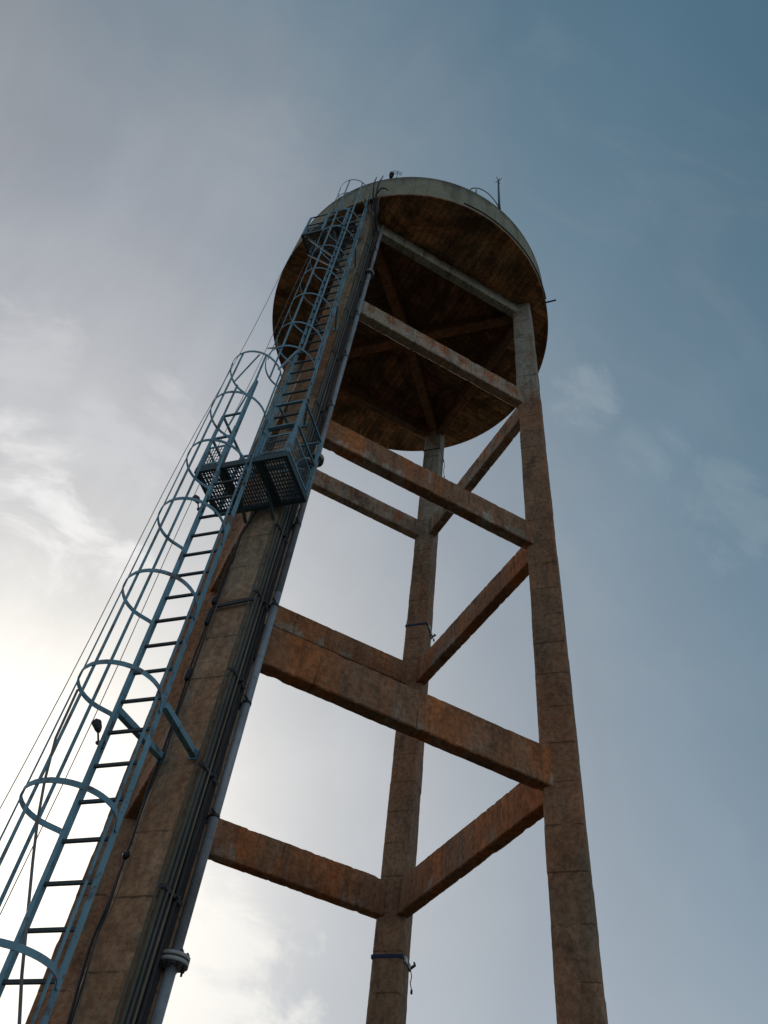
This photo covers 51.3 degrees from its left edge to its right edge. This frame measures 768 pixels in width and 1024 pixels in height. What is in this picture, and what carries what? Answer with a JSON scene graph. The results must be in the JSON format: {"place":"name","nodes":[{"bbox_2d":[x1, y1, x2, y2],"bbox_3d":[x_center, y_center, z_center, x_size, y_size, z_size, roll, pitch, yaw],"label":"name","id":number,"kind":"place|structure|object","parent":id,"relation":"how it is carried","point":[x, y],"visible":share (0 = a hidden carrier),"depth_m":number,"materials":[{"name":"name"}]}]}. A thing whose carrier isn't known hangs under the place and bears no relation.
{"place":"outdoors","nodes":[
{"label":"outdoors","id":0,"kind":"place"},
{"bbox_2d":[0,0,767,1023],"label":"sky","id":1,"kind":"structure","parent":0,"point":[164,163],"materials":[{"name":"blue"}]},
{"label":"ground","id":2,"kind":"structure","parent":0,"visible":0},
{"bbox_2d":[25,177,607,1023],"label":"water tower","id":3,"kind":"structure","parent":2,"relation":"on","point":[449,341],"depth_m":11.82,"materials":[{"name":"concrete"}]},
{"bbox_2d":[0,350,298,1023],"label":"caged ladder","id":4,"kind":"object","parent":3,"relation":"attached to","point":[16,946],"visible":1,"depth_m":6.19,"materials":[{"name":"blue metal"}]},
{"bbox_2d":[17,689,78,1023],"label":"loose line","id":5,"kind":"object","parent":4,"relation":"hanging from","point":[31,881],"visible":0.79,"depth_m":5.11,"materials":[{"name":"metal"}]},
{"bbox_2d":[91,718,105,749],"bbox_3d":[-2.244,1.745,6.270,0.179,0.264,0.077,15,-52,-5],"label":"ladder lamp","id":6,"kind":"object","parent":4,"relation":"attached to","point":[96,723],"visible":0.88,"depth_m":6.29,"materials":[{"name":"metal"}]},
{"bbox_2d":[192,494,203,512],"bbox_3d":[-2.005,-0.082,8.612,0.179,0.264,0.077,15,-52,-5],"label":"ladder lamp","id":7,"kind":"object","parent":4,"relation":"attached to","point":[197,497],"visible":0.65,"depth_m":8.63,"materials":[{"name":"metal"}]},
{"bbox_2d":[125,824,189,1023],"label":"conduit","id":8,"kind":"object","parent":3,"relation":"attached to","point":[155,931],"visible":1,"depth_m":5.68,"materials":[{"name":"grey metal"}]},
{"bbox_2d":[66,510,259,1023],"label":"drop cable","id":9,"kind":"object","parent":3,"relation":"attached to","point":[187,677],"visible":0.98,"depth_m":6.64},
{"bbox_2d":[112,521,274,1023],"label":"conduit","id":10,"kind":"object","parent":3,"relation":"attached to","point":[163,868],"visible":1,"depth_m":6.38,"materials":[{"name":"grey metal"}]},
{"bbox_2d":[159,883,182,906],"bbox_3d":[-1.573,2.858,5.966,0.058,0.030,0.303,-18,-56,20],"label":"cable saddle","id":11,"kind":"object","parent":10,"relation":"attached to","point":[175,896],"visible":1,"depth_m":5.96,"materials":[{"name":"metal"}]},
{"bbox_2d":[197,762,217,784],"bbox_3d":[-1.474,2.218,6.780,0.058,0.030,0.303,-18,-56,20],"label":"cable saddle","id":12,"kind":"object","parent":10,"relation":"attached to","point":[213,777],"visible":1,"depth_m":6.75,"materials":[{"name":"metal"}]},
{"bbox_2d":[228,667,245,689],"bbox_3d":[-1.376,1.578,7.593,0.058,0.030,0.303,-18,-56,20],"label":"cable saddle","id":13,"kind":"object","parent":10,"relation":"attached to","point":[237,674],"visible":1,"depth_m":7.59,"materials":[{"name":"metal"}]},
{"bbox_2d":[253,589,268,610],"bbox_3d":[-1.276,0.925,8.423,0.058,0.030,0.303,-18,-56,20],"label":"cable saddle","id":14,"kind":"object","parent":10,"relation":"attached to","point":[261,596],"visible":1,"depth_m":8.42,"materials":[{"name":"metal"}]},
{"bbox_2d":[274,523,287,543],"bbox_3d":[-1.172,0.248,9.283,0.058,0.030,0.303,-18,-56,20],"label":"cable saddle","id":15,"kind":"object","parent":10,"relation":"attached to","point":[284,535],"visible":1,"depth_m":9.28,"materials":[{"name":"metal"}]},
{"bbox_2d":[215,596,253,607],"bbox_3d":[-1.546,0.935,8.271,0.424,0.085,0.020,-9,-54,14],"label":"cross bar","id":16,"kind":"object","parent":3,"relation":"attached to","point":[233,602],"visible":1,"depth_m":8.26,"materials":[{"name":"metal"}]},
{"bbox_2d":[118,198,371,1023],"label":"conduit","id":17,"kind":"object","parent":3,"relation":"attached to","point":[149,933],"visible":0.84,"depth_m":6.89,"materials":[{"name":"grey metal"}]},
{"bbox_2d":[124,201,371,1023],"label":"conduit","id":18,"kind":"object","parent":3,"relation":"attached to","point":[193,807],"visible":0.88,"depth_m":7.88,"materials":[{"name":"grey metal"}]},
{"bbox_2d":[131,204,372,1023],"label":"cable","id":19,"kind":"object","parent":3,"relation":"attached to","point":[155,947],"visible":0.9,"depth_m":7.01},
{"bbox_2d":[129,200,374,1023],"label":"cable","id":20,"kind":"object","parent":3,"relation":"attached to","point":[153,946],"visible":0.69,"depth_m":6.95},
{"bbox_2d":[131,204,373,1023],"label":"pipe","id":21,"kind":"object","parent":3,"relation":"attached to","point":[232,693],"visible":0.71,"depth_m":7.09,"materials":[{"name":"grey metal"}]},
{"bbox_2d":[135,198,377,1023],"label":"cable","id":22,"kind":"object","parent":3,"relation":"attached to","point":[147,991],"visible":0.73,"depth_m":6.97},
{"bbox_2d":[194,399,322,523],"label":"platform","id":23,"kind":"structure","parent":3,"relation":"attached to","point":[273,498],"depth_m":9.40,"materials":[{"name":"paint"}]},
{"bbox_2d":[296,457,311,470],"bbox_3d":[-0.998,-0.598,9.926,0.228,0.268,0.060,-9,-54,14],"label":"junction box","id":24,"kind":"object","parent":23,"relation":"attached to","point":[308,458],"visible":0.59,"depth_m":9.90,"materials":[{"name":"grey metal"}]},
{"bbox_2d":[144,215,374,1023],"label":"cable","id":25,"kind":"object","parent":3,"relation":"attached to","point":[181,899],"visible":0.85,"depth_m":7.33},
{"bbox_2d":[141,206,378,1023],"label":"cable","id":26,"kind":"object","parent":3,"relation":"attached to","point":[200,828],"visible":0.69,"depth_m":7.44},
{"bbox_2d":[149,224,384,1023],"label":"riser pipe","id":27,"kind":"object","parent":3,"relation":"attached to","point":[175,959],"visible":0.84,"depth_m":7.12,"materials":[{"name":"metal"}]},
{"bbox_2d":[193,199,378,846],"bbox_3d":[-1.056,-0.649,10.146,0.040,19.636,0.613,5,-52,3],"label":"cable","id":28,"kind":"object","parent":3,"relation":"attached to","point":[275,571],"visible":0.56,"depth_m":8.87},
{"bbox_2d":[227,179,369,479],"bbox_3d":[-1.036,-3.538,13.165,0.956,9.881,1.040,27,-54,-14],"label":"caged ladder","id":29,"kind":"object","parent":3,"relation":"attached to","point":[323,340],"visible":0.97,"depth_m":12.41,"materials":[{"name":"blue metal"}]},
{"bbox_2d":[301,207,359,269],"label":"platform","id":30,"kind":"structure","parent":3,"relation":"attached to","point":[314,242],"depth_m":16.77,"materials":[{"name":"paint"}]},
{"bbox_2d":[0,238,299,808],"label":"hanging wire","id":31,"kind":"object","parent":30,"relation":"hanging from","point":[124,570],"visible":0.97,"depth_m":8.36,"materials":[{"name":"metal"}]},
{"bbox_2d":[0,256,308,914],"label":"hanging wire","id":32,"kind":"object","parent":30,"relation":"hanging from","point":[127,644],"visible":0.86,"depth_m":7.97,"materials":[{"name":"metal"}]},
{"bbox_2d":[372,177,376,230],"bbox_3d":[-0.174,-6.996,18.066,0.045,1.871,0.674,-8,-53,13],"label":"cable end","id":33,"kind":"object","parent":3,"relation":"attached to","point":[373,199],"visible":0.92,"depth_m":17.78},
{"bbox_2d":[375,175,383,230],"bbox_3d":[-0.131,-6.994,18.037,0.095,1.831,0.688,2,-52,5],"label":"cable end","id":34,"kind":"object","parent":3,"relation":"attached to","point":[377,191],"visible":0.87,"depth_m":17.88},
{"bbox_2d":[375,187,388,229],"bbox_3d":[-0.142,-6.750,17.700,0.262,1.004,0.683,17,-52,-7],"label":"cable end","id":35,"kind":"object","parent":3,"relation":"attached to","point":[376,203],"visible":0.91,"depth_m":17.72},
{"bbox_2d":[389,171,393,177],"bbox_3d":[0.178,-8.028,19.049,0.119,0.360,0.119,27,-54,-14],"label":"roof vent","id":36,"kind":"object","parent":3,"relation":"on","point":[391,174],"visible":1,"depth_m":19.00,"materials":[{"name":"metal"}]},
{"bbox_2d":[371,953,415,994],"bbox_3d":[0.123,6.202,10.763,0.521,0.431,0.459,-9,-54,14],"label":"ratchet strap","id":37,"kind":"object","parent":3,"relation":"attached to","point":[409,966],"visible":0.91,"depth_m":10.74,"materials":[{"name":"fabric"}]},
{"bbox_2d":[405,622,435,641],"bbox_3d":[0.723,2.373,15.679,0.521,0.251,0.459,-9,-54,14],"label":"ratchet strap","id":38,"kind":"object","parent":3,"relation":"attached to","point":[432,635],"visible":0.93,"depth_m":15.60,"materials":[{"name":"fabric"}]},
{"bbox_2d":[423,447,444,477],"bbox_3d":[1.275,-1.202,20.263,0.508,0.828,0.443,-9,-54,14],"label":"ratchet strap","id":39,"kind":"object","parent":3,"relation":"attached to","point":[441,453],"visible":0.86,"depth_m":20.44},
{"bbox_2d":[470,187,497,205],"bbox_3d":[2.368,-7.543,19.339,0.888,0.636,0.308,27,-54,-14],"label":"hatch rail","id":40,"kind":"object","parent":3,"relation":"on","point":[484,191],"visible":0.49,"depth_m":19.38,"materials":[{"name":"metal"}]},
{"bbox_2d":[494,176,501,209],"bbox_3d":[2.904,-8.051,20.166,0.164,2.631,0.165,14,-52,-4],"label":"lightning rod","id":41,"kind":"object","parent":3,"relation":"on","point":[498,183],"visible":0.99,"depth_m":20.05,"materials":[{"name":"metal"}]},
{"bbox_2d":[464,203,545,298],"bbox_3d":[2.950,-6.079,18.387,0.377,0.066,3.019,-35,-63,29],"label":"perimeter cable","id":42,"kind":"object","parent":3,"relation":"attached to","point":[514,239],"visible":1,"depth_m":18.24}
]}

